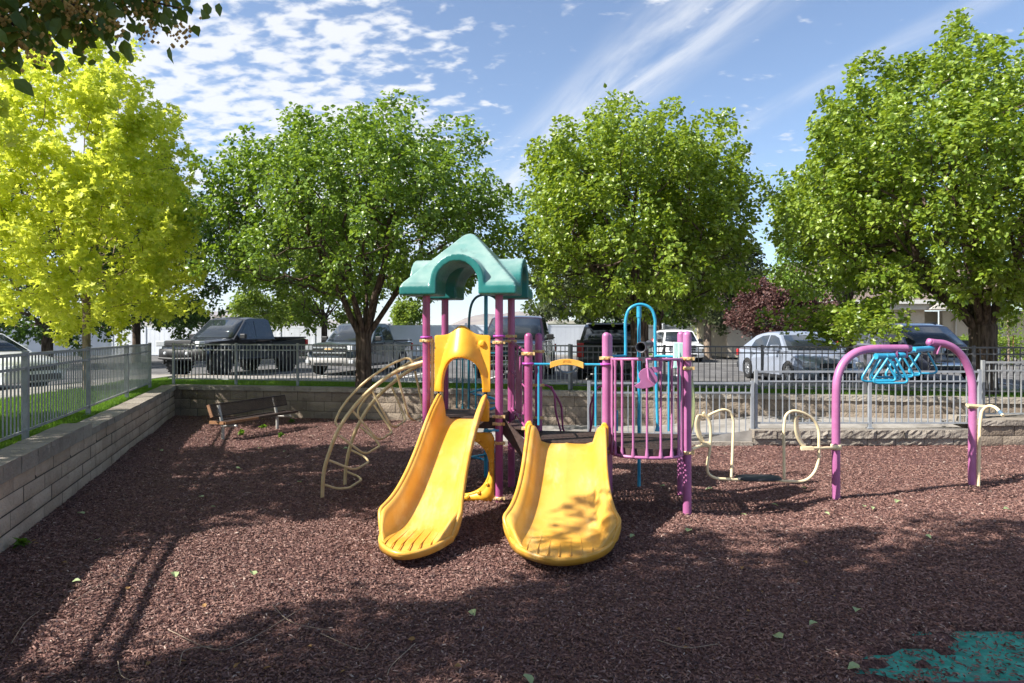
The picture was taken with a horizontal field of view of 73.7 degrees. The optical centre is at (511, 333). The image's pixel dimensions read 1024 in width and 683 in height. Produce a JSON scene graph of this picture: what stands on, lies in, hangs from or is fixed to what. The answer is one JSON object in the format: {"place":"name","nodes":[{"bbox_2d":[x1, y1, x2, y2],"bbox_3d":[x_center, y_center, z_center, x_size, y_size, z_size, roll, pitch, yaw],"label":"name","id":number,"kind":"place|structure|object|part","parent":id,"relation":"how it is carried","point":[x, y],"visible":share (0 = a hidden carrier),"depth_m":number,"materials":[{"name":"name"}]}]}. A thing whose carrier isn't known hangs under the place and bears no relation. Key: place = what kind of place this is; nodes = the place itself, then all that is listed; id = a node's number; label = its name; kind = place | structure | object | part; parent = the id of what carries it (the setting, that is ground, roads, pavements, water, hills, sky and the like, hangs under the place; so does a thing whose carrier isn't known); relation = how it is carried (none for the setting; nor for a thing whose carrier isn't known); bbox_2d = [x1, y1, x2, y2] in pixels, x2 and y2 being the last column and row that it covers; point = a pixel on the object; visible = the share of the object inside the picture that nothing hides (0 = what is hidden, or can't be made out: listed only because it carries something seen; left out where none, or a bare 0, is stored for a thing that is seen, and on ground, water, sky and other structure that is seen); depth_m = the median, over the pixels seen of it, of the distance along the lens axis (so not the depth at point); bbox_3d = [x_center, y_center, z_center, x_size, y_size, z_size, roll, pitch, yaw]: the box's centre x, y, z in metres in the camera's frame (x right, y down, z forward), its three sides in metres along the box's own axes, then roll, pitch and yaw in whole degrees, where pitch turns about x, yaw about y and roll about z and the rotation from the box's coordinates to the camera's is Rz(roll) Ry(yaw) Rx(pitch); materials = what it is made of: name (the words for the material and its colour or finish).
{"place":"outdoors","nodes":[
{"label":"outdoors","id":0,"kind":"place"},
{"bbox_2d":[0,378,96,390],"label":"asphalt side","id":1,"kind":"structure","parent":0,"point":[49,384],"depth_m":19.11,"materials":[{"name":"grey asphalt"}]},
{"bbox_2d":[0,333,67,386],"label":"sedan","id":2,"kind":"object","parent":1,"relation":"on","point":[8,345],"visible":0.44,"depth_m":17.15,"materials":[{"name":"white paint"}]},
{"bbox_2d":[0,376,171,448],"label":"side turf","id":3,"kind":"structure","parent":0,"point":[65,417],"depth_m":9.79,"materials":[{"name":"plant"}]},
{"bbox_2d":[0,59,24,151],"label":"maple tree","id":4,"kind":"object","parent":3,"relation":"on","point":[4,109],"visible":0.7,"depth_m":8.72,"materials":[{"name":"yellow plant"}]},
{"bbox_2d":[0,343,151,441],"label":"fence","id":5,"kind":"object","parent":3,"relation":"on","point":[144,364],"visible":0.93,"depth_m":9.73,"materials":[{"name":"grey metal"}]},
{"bbox_2d":[0,11,212,388],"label":"maple tree","id":6,"kind":"object","parent":3,"relation":"on","point":[113,166],"visible":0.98,"depth_m":14.41,"materials":[{"name":"yellow plant"}]},
{"bbox_2d":[0,0,221,96],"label":"linden tree","id":7,"kind":"object","parent":3,"relation":"on","point":[60,20],"visible":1,"depth_m":2.77,"materials":[{"name":"green plant"}]},
{"bbox_2d":[0,374,171,399],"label":"side pavement","id":8,"kind":"structure","parent":0,"point":[157,376],"depth_m":16.05,"materials":[{"name":"concrete"}]},
{"bbox_2d":[22,310,422,326],"bbox_3d":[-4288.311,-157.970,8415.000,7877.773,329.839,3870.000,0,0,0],"label":"hills","id":9,"kind":"structure","parent":0,"point":[330,320],"depth_m":8561.75,"materials":[{"name":"green plant"}]},
{"bbox_2d":[451,311,554,324],"bbox_3d":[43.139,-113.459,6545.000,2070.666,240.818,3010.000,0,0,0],"label":"hills","id":10,"kind":"structure","parent":0,"point":[477,320],"depth_m":6628.45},
{"bbox_2d":[0,415,1023,682],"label":"mulch bed","id":11,"kind":"object","parent":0,"point":[252,444],"visible":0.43,"depth_m":5.38,"materials":[{"name":"brown wood"}]},
{"bbox_2d":[12,537,30,547],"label":"weed","id":12,"kind":"object","parent":11,"relation":"on","point":[23,542],"visible":1,"depth_m":6.20,"materials":[{"name":"green plant"}]},
{"bbox_2d":[11,610,39,642],"bbox_3d":[-3.166,1.895,4.426,0.034,0.013,0.538,0,0,-20],"label":"twig","id":13,"kind":"object","parent":11,"relation":"on","point":[22,625],"visible":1,"depth_m":4.43,"materials":[{"name":"brown wood"}]},
{"bbox_2d":[0,385,175,552],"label":"retaining wall","id":14,"kind":"structure","parent":11,"relation":"on","point":[45,473],"depth_m":8.01,"materials":[{"name":"concrete"}]},
{"bbox_2d":[73,572,136,601],"bbox_3d":[-3.076,1.897,5.147,0.060,0.018,0.636,0,0,10],"label":"twig","id":15,"kind":"object","parent":11,"relation":"on","point":[101,584],"visible":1,"depth_m":5.15,"materials":[{"name":"brown wood"}]},
{"bbox_2d":[170,572,178,576],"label":"fallen leaf","id":16,"kind":"object","parent":11,"relation":"on","point":[174,574],"visible":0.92,"depth_m":5.44,"materials":[{"name":"plant"}]},
{"bbox_2d":[179,646,209,665],"bbox_3d":[-1.917,1.896,4.040,0.135,0.014,0.261,0,0,19],"label":"twig","id":17,"kind":"object","parent":11,"relation":"on","point":[190,648],"visible":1,"depth_m":4.11,"materials":[{"name":"brown wood"}]},
{"bbox_2d":[168,607,302,649],"bbox_3d":[-1.728,1.895,4.346,0.838,0.006,0.458,0,0,-25],"label":"twig","id":18,"kind":"object","parent":11,"relation":"on","point":[234,646],"visible":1,"depth_m":4.24,"materials":[{"name":"brown wood"}]},
{"bbox_2d":[206,395,298,439],"bbox_3d":[-4.965,1.633,13.288,0.488,0.734,2.093,0,0,23],"label":"park bench","id":19,"kind":"object","parent":11,"relation":"on","point":[272,400],"visible":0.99,"depth_m":13.16,"materials":[{"name":"brown wood"}]},
{"bbox_2d":[272,604,330,630],"bbox_3d":[-1.444,1.898,4.546,0.661,0.012,0.084,0,0,38],"label":"twig","id":20,"kind":"object","parent":11,"relation":"on","point":[299,624],"visible":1,"depth_m":4.47,"materials":[{"name":"brown wood"}]},
{"bbox_2d":[320,633,369,649],"bbox_3d":[-1.054,1.895,4.211,0.404,0.015,0.092,0,0,24],"label":"twig","id":21,"kind":"object","parent":11,"relation":"on","point":[343,643],"visible":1,"depth_m":4.17,"materials":[{"name":"brown wood"}]},
{"bbox_2d":[387,643,415,674],"bbox_3d":[-0.656,1.897,3.992,0.030,0.013,0.391,0,0,15],"label":"twig","id":22,"kind":"object","parent":11,"relation":"on","point":[399,657],"visible":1,"depth_m":4.01,"materials":[{"name":"brown wood"}]},
{"bbox_2d":[468,609,475,615],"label":"fallen leaf","id":23,"kind":"object","parent":11,"relation":"on","point":[471,611],"visible":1,"depth_m":4.69,"materials":[{"name":"green plant"}]},
{"bbox_2d":[320,234,694,565],"bbox_3d":[-0.087,0.395,7.525,4.418,3.270,3.882,0,0,0],"label":"play structure","id":24,"kind":"object","parent":11,"relation":"on","point":[561,510],"visible":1,"depth_m":7.47,"materials":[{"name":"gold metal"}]},
{"bbox_2d":[523,674,533,682],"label":"fallen leaf","id":25,"kind":"object","parent":11,"relation":"on","point":[530,678],"visible":1,"depth_m":3.80,"materials":[{"name":"green plant"}]},
{"bbox_2d":[167,384,1023,425],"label":"retaining wall","id":26,"kind":"structure","parent":11,"relation":"on","point":[325,402],"depth_m":14.71,"materials":[{"name":"stone"}]},
{"bbox_2d":[474,440,752,445],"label":"kerb","id":27,"kind":"structure","parent":11,"relation":"on","point":[726,443],"depth_m":11.92,"materials":[{"name":"stone"}]},
{"bbox_2d":[656,639,716,647],"bbox_3d":[1.072,1.901,4.176,0.372,0.013,0.086,0,0,12],"label":"twig","id":28,"kind":"object","parent":11,"relation":"on","point":[686,647],"visible":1,"depth_m":4.16,"materials":[{"name":"brown wood"}]},
{"bbox_2d":[773,632,782,637],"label":"fallen leaf","id":29,"kind":"object","parent":11,"relation":"on","point":[779,635],"visible":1,"depth_m":4.31,"materials":[{"name":"green plant"}]},
{"bbox_2d":[848,661,859,668],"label":"fallen leaf","id":30,"kind":"object","parent":11,"relation":"on","point":[852,664],"visible":1,"depth_m":3.92,"materials":[{"name":"green plant"}]},
{"bbox_2d":[749,428,967,444],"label":"kerb wall","id":31,"kind":"structure","parent":11,"relation":"on","point":[884,437],"depth_m":11.90,"materials":[{"name":"stone"}]},
{"bbox_2d":[754,369,981,428],"bbox_3d":[6.315,1.155,12.120,4.065,1.050,0.095,0,0,0],"label":"railing","id":32,"kind":"object","parent":31,"relation":"on","point":[978,381],"visible":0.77,"depth_m":12.11,"materials":[{"name":"grey metal"}]},
{"bbox_2d":[832,338,1004,499],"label":"trapeze arch","id":33,"kind":"structure","parent":11,"relation":"on","point":[900,352],"depth_m":8.31,"materials":[{"name":"pink metal"}]},
{"bbox_2d":[692,408,841,482],"bbox_3d":[2.884,1.279,7.795,2.089,0.872,0.316,0,0,-16],"label":"balance glider","id":34,"kind":"object","parent":33,"relation":"attached to","point":[761,477],"visible":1,"depth_m":7.77,"materials":[{"name":"beige metal"}]},
{"bbox_2d":[855,631,1023,681],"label":"rubber surface","id":35,"kind":"object","parent":11,"relation":"on","point":[981,671],"depth_m":4.12,"materials":[{"name":"teal rubber"}]},
{"bbox_2d":[934,681,1023,682],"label":"rubber edging","id":36,"kind":"object","parent":35,"relation":"on","point":[988,682],"visible":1,"depth_m":3.80,"materials":[{"name":"black rubber"}]},
{"bbox_2d":[948,414,1023,445],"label":"corner wall","id":37,"kind":"structure","parent":11,"relation":"on","point":[999,430],"depth_m":11.87,"materials":[{"name":"stone"}]},
{"bbox_2d":[981,360,1023,417],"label":"railing","id":38,"kind":"object","parent":37,"relation":"on","point":[983,362],"visible":0.88,"depth_m":12.24,"materials":[{"name":"grey metal"}]},
{"bbox_2d":[0,0,1023,324],"label":"sky","id":39,"kind":"structure","parent":0,"point":[515,66],"materials":[{"name":"blue"}]},
{"bbox_2d":[54,355,1023,384],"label":"asphalt lot","id":40,"kind":"structure","parent":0,"point":[158,367],"depth_m":24.95,"materials":[{"name":"grey asphalt"}]},
{"bbox_2d":[0,158,138,357],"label":"shade tree","id":41,"kind":"object","parent":40,"relation":"on","point":[45,341],"visible":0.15,"depth_m":28.51,"materials":[{"name":"green plant"}]},
{"bbox_2d":[74,153,246,361],"bbox_3d":[-17.127,-3.816,34.008,8.460,10.652,7.443,0,0,0],"label":"shade tree","id":42,"kind":"object","parent":40,"relation":"on","point":[194,320],"visible":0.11,"depth_m":33.95,"materials":[{"name":"green plant"}]},
{"bbox_2d":[156,317,307,374],"bbox_3d":[-9.907,0.410,24.662,2.400,2.025,5.830,0,0,19],"label":"pickup truck","id":43,"kind":"object","parent":40,"relation":"on","point":[233,330],"visible":0.74,"depth_m":23.70,"materials":[{"name":"black paint"}]},
{"bbox_3d":[-9.289,-0.171,23.816,0.150,0.564,0.777,0,0,19],"label":"side window","id":44,"kind":"part","parent":43,"relation":"part of","materials":[{"name":"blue glass"}]},
{"bbox_3d":[-8.995,-0.171,24.669,0.150,0.564,0.860,0,0,19],"label":"side window","id":45,"kind":"part","parent":43,"relation":"part of","materials":[{"name":"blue glass"}]},
{"bbox_2d":[227,203,403,341],"bbox_3d":[-10.536,-3.026,37.590,9.729,9.072,9.413,0,0,0],"label":"shade tree","id":46,"kind":"object","parent":40,"relation":"on","point":[305,318],"visible":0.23,"depth_m":36.45,"materials":[{"name":"green plant"}]},
{"bbox_2d":[0,323,696,355],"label":"privacy fence","id":47,"kind":"object","parent":40,"relation":"on","point":[567,334],"visible":0.19,"depth_m":42.74,"materials":[{"name":"plastic"}]},
{"bbox_2d":[306,321,412,373],"bbox_3d":[-5.559,0.432,25.619,2.320,1.952,5.510,0,0,13],"label":"pickup truck","id":48,"kind":"object","parent":40,"relation":"on","point":[344,333],"visible":0.52,"depth_m":24.57,"materials":[{"name":"grey paint"}]},
{"bbox_3d":[-4.898,-0.020,24.815,0.144,0.510,0.749,0,0,13],"label":"side window","id":49,"kind":"part","parent":48,"relation":"part of","materials":[{"name":"grey glass"}]},
{"bbox_3d":[-4.702,-0.020,25.662,0.144,0.510,0.829,0,0,13],"label":"side window","id":50,"kind":"part","parent":48,"relation":"part of","materials":[{"name":"grey glass"}]},
{"bbox_2d":[473,316,555,378],"bbox_3d":[0.234,0.408,22.425,2.450,2.000,6.050,0,0,8],"label":"pickup truck","id":51,"kind":"object","parent":40,"relation":"on","point":[532,325],"visible":0.31,"depth_m":21.33,"materials":[{"name":"paint"}]},
{"bbox_3d":[1.142,-0.163,22.555,0.153,0.561,0.915,0,0,8],"label":"side window","id":52,"kind":"part","parent":51,"relation":"part of","materials":[{"name":"black glass"}]},
{"bbox_2d":[160,374,1023,385],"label":"kerb","id":53,"kind":"structure","parent":40,"relation":"on","point":[567,379],"depth_m":18.80,"materials":[{"name":"concrete"}]},
{"bbox_2d":[576,321,630,379],"bbox_3d":[3.183,0.508,21.580,2.400,1.800,5.060,0,0,9],"label":"suv","id":54,"kind":"object","parent":40,"relation":"on","point":[591,335],"visible":0.38,"depth_m":19.33,"materials":[{"name":"black paint"}]},
{"bbox_3d":[2.822,0.050,19.355,1.629,0.427,0.228,0,0,9],"label":"rear window","id":55,"kind":"part","parent":54,"relation":"part of","materials":[{"name":"black glass"}]},
{"bbox_2d":[611,228,710,357],"bbox_3d":[8.590,-2.636,39.884,6.526,8.093,5.854,0,0,0],"label":"shade tree","id":56,"kind":"object","parent":40,"relation":"on","point":[659,318],"visible":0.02,"depth_m":39.30,"materials":[{"name":"green plant"}]},
{"bbox_2d":[324,371,1012,384],"bbox_3d":[6.260,1.406,25.878,23.800,0.002,15.160,0,0,11],"label":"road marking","id":57,"kind":"object","parent":40,"relation":"on","point":[586,377],"visible":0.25,"depth_m":23.07,"materials":[{"name":"white paint"}]},
{"bbox_2d":[652,329,703,361],"bbox_3d":[8.562,0.558,35.520,2.280,1.700,4.660,0,0,2],"label":"suv","id":58,"kind":"object","parent":40,"relation":"on","point":[668,337],"visible":0.42,"depth_m":34.59,"materials":[{"name":"white paint"}]},
{"bbox_2d":[660,226,767,358],"bbox_3d":[10.667,-2.372,37.942,7.110,7.564,6.172,0,0,0],"label":"shade tree","id":59,"kind":"object","parent":40,"relation":"on","point":[714,318],"visible":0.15,"depth_m":37.15,"materials":[{"name":"green plant"}]},
{"bbox_2d":[722,269,858,340],"bbox_3d":[12.016,-0.709,29.932,5.345,4.238,4.594,0,0,0],"label":"plum tree","id":60,"kind":"object","parent":40,"relation":"on","point":[769,296],"visible":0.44,"depth_m":29.52,"materials":[{"name":"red plant"}]},
{"bbox_2d":[736,331,862,382],"bbox_3d":[8.472,0.658,20.420,2.220,1.500,4.710,0,0,-4],"label":"sedan","id":61,"kind":"object","parent":40,"relation":"on","point":[774,338],"visible":0.56,"depth_m":19.44,"materials":[{"name":"silver paint"}]},
{"bbox_3d":[7.663,0.236,21.062,0.168,0.404,1.024,0,0,-4],"label":"side window","id":62,"kind":"part","parent":61,"relation":"part of","materials":[{"name":"grey glass"}]},
{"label":"side window","id":63,"kind":"part","parent":61,"relation":"part of","materials":[{"name":"grey glass"}]},
{"bbox_2d":[761,163,932,352],"bbox_3d":[9.238,-1.653,19.079,4.625,6.326,4.491,0,0,0],"label":"pear tree","id":64,"kind":"object","parent":40,"relation":"on","point":[791,257],"visible":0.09,"depth_m":18.85,"materials":[{"name":"green plant"}]},
{"bbox_2d":[837,322,999,379],"bbox_3d":[12.591,0.508,21.625,2.420,1.800,5.250,0,0,-3],"label":"suv","id":65,"kind":"object","parent":40,"relation":"on","point":[934,330],"visible":0.2,"depth_m":20.55,"materials":[{"name":"paint"}]},
{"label":"side window","id":66,"kind":"part","parent":65,"relation":"part of","materials":[{"name":"grey glass"}]},
{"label":"side window","id":67,"kind":"part","parent":65,"relation":"part of","materials":[{"name":"grey glass"}]},
{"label":"side window","id":68,"kind":"part","parent":65,"relation":"part of","materials":[{"name":"grey glass"}]},
{"bbox_2d":[958,333,968,340],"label":"hedge","id":69,"kind":"object","parent":40,"relation":"on","point":[962,337],"visible":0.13,"depth_m":31.09,"materials":[{"name":"green plant"}]},
{"bbox_2d":[998,303,1023,369],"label":"sapling","id":70,"kind":"object","parent":40,"relation":"on","point":[1009,332],"visible":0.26,"depth_m":25.97,"materials":[{"name":"green plant"}]},
{"bbox_2d":[998,332,1023,364],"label":"hedge","id":71,"kind":"object","parent":40,"relation":"on","point":[1011,344],"visible":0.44,"depth_m":30.17,"materials":[{"name":"green plant"}]},
{"bbox_2d":[109,377,1023,400],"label":"turf strip","id":72,"kind":"object","parent":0,"point":[564,385],"visible":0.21,"depth_m":16.43,"materials":[{"name":"plant"}]},
{"bbox_2d":[176,88,551,394],"bbox_3d":[-3.208,-2.136,15.753,8.255,7.033,7.873,0,0,0],"label":"pear tree","id":73,"kind":"object","parent":72,"relation":"on","point":[382,163],"visible":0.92,"depth_m":14.40,"materials":[{"name":"green plant"}]},
{"bbox_2d":[172,343,569,389],"bbox_3d":[-3.551,0.745,15.968,9.911,1.050,0.111,0,0,11],"label":"fence","id":74,"kind":"object","parent":72,"relation":"on","point":[236,350],"visible":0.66,"depth_m":16.24,"materials":[{"name":"grey metal"}]},
{"bbox_2d":[502,83,773,391],"bbox_3d":[2.771,-2.010,14.820,5.957,6.781,5.722,0,0,0],"label":"pear tree","id":75,"kind":"object","parent":72,"relation":"on","point":[570,195],"visible":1,"depth_m":13.75,"materials":[{"name":"green plant"}]},
{"bbox_2d":[570,344,1023,393],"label":"fence","id":76,"kind":"object","parent":72,"relation":"on","point":[762,353],"visible":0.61,"depth_m":14.21,"materials":[{"name":"grey metal"}]},
{"bbox_2d":[754,7,1023,395],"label":"pear tree","id":77,"kind":"object","parent":72,"relation":"on","point":[968,199],"visible":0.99,"depth_m":13.06,"materials":[{"name":"green plant"}]},
{"bbox_2d":[477,425,665,439],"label":"walkway","id":78,"kind":"structure","parent":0,"point":[571,428],"depth_m":13.79,"materials":[{"name":"concrete"}]},
{"bbox_2d":[587,381,753,433],"bbox_3d":[2.805,1.375,12.080,2.985,1.090,0.095,0,0,0],"label":"railing","id":79,"kind":"object","parent":78,"relation":"on","point":[751,392],"visible":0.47,"depth_m":12.07,"materials":[{"name":"grey metal"}]},
{"bbox_2d":[166,375,1023,390],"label":"pavement","id":80,"kind":"structure","parent":0,"point":[819,385],"depth_m":17.35,"materials":[{"name":"concrete"}]},
{"bbox_2d":[555,355,1021,359],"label":"pavement","id":81,"kind":"structure","parent":0,"point":[714,356],"depth_m":39.53,"materials":[{"name":"concrete"}]},
{"bbox_2d":[659,416,967,445],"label":"ramp","id":82,"kind":"structure","parent":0,"point":[743,435],"depth_m":12.89,"materials":[{"name":"concrete"}]},
{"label":"far turf","id":83,"kind":"structure","parent":0,"visible":0},
{"bbox_2d":[3,275,39,327],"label":"tree","id":84,"kind":"object","parent":83,"relation":"on","point":[23,317],"visible":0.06,"depth_m":50.02,"materials":[{"name":"green plant"}]},
{"bbox_2d":[151,295,205,326],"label":"tree","id":85,"kind":"object","parent":83,"relation":"on","point":[174,306],"visible":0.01,"depth_m":55.38,"materials":[{"name":"green plant"}]},
{"bbox_2d":[269,289,322,325],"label":"tree","id":86,"kind":"object","parent":83,"relation":"on","point":[287,323],"visible":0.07,"depth_m":49.20,"materials":[{"name":"green plant"}]},
{"bbox_2d":[388,296,422,324],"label":"tree","id":87,"kind":"object","parent":83,"relation":"on","point":[406,312],"visible":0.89,"depth_m":51.35,"materials":[{"name":"green plant"}]},
{"bbox_2d":[520,298,570,321],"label":"tree","id":88,"kind":"object","parent":83,"relation":"on","point":[548,316],"visible":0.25,"depth_m":59.22,"materials":[{"name":"green plant"}]},
{"bbox_2d":[528,240,624,324],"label":"shade tree","id":89,"kind":"object","parent":83,"relation":"on","point":[566,283],"visible":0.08,"depth_m":46.33,"materials":[{"name":"green plant"}]},
{"bbox_2d":[650,314,679,324],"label":"tree","id":90,"kind":"object","parent":83,"relation":"on","point":[665,321],"visible":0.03,"depth_m":50.85,"materials":[{"name":"green plant"}]},
{"bbox_2d":[667,319,696,333],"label":"hedge","id":91,"kind":"object","parent":83,"relation":"on","point":[688,323],"visible":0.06,"depth_m":44.26,"materials":[{"name":"green plant"}]},
{"bbox_2d":[692,292,832,356],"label":"house","id":92,"kind":"structure","parent":83,"relation":"on","point":[733,338],"depth_m":38.47,"materials":[{"name":"paint"}]},
{"bbox_2d":[789,263,1023,356],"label":"house","id":93,"kind":"structure","parent":83,"relation":"on","point":[957,328],"depth_m":38.18,"materials":[{"name":"paint"}]},
{"bbox_2d":[997,318,1002,336],"bbox_3d":[26.678,-0.240,38.172,1.500,1.300,0.095,0,0,0],"label":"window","id":94,"kind":"structure","parent":93,"relation":"in","point":[999,328],"depth_m":38.12,"materials":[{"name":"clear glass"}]},
{"label":"ground","id":95,"kind":"structure","parent":0,"visible":0},
{"bbox_2d":[223,287,280,323],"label":"tree","id":96,"kind":"object","parent":95,"relation":"on","point":[240,299],"visible":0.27,"depth_m":49.27,"materials":[{"name":"green plant"}]},
{"bbox_2d":[546,320,582,324],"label":"shed","id":97,"kind":"structure","parent":95,"relation":"on","point":[570,322],"depth_m":49.70,"materials":[{"name":"paint"}]},
{"bbox_2d":[597,317,653,324],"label":"tree","id":98,"kind":"object","parent":95,"relation":"on","point":[608,320],"visible":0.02,"depth_m":56.93,"materials":[{"name":"green plant"}]}
]}

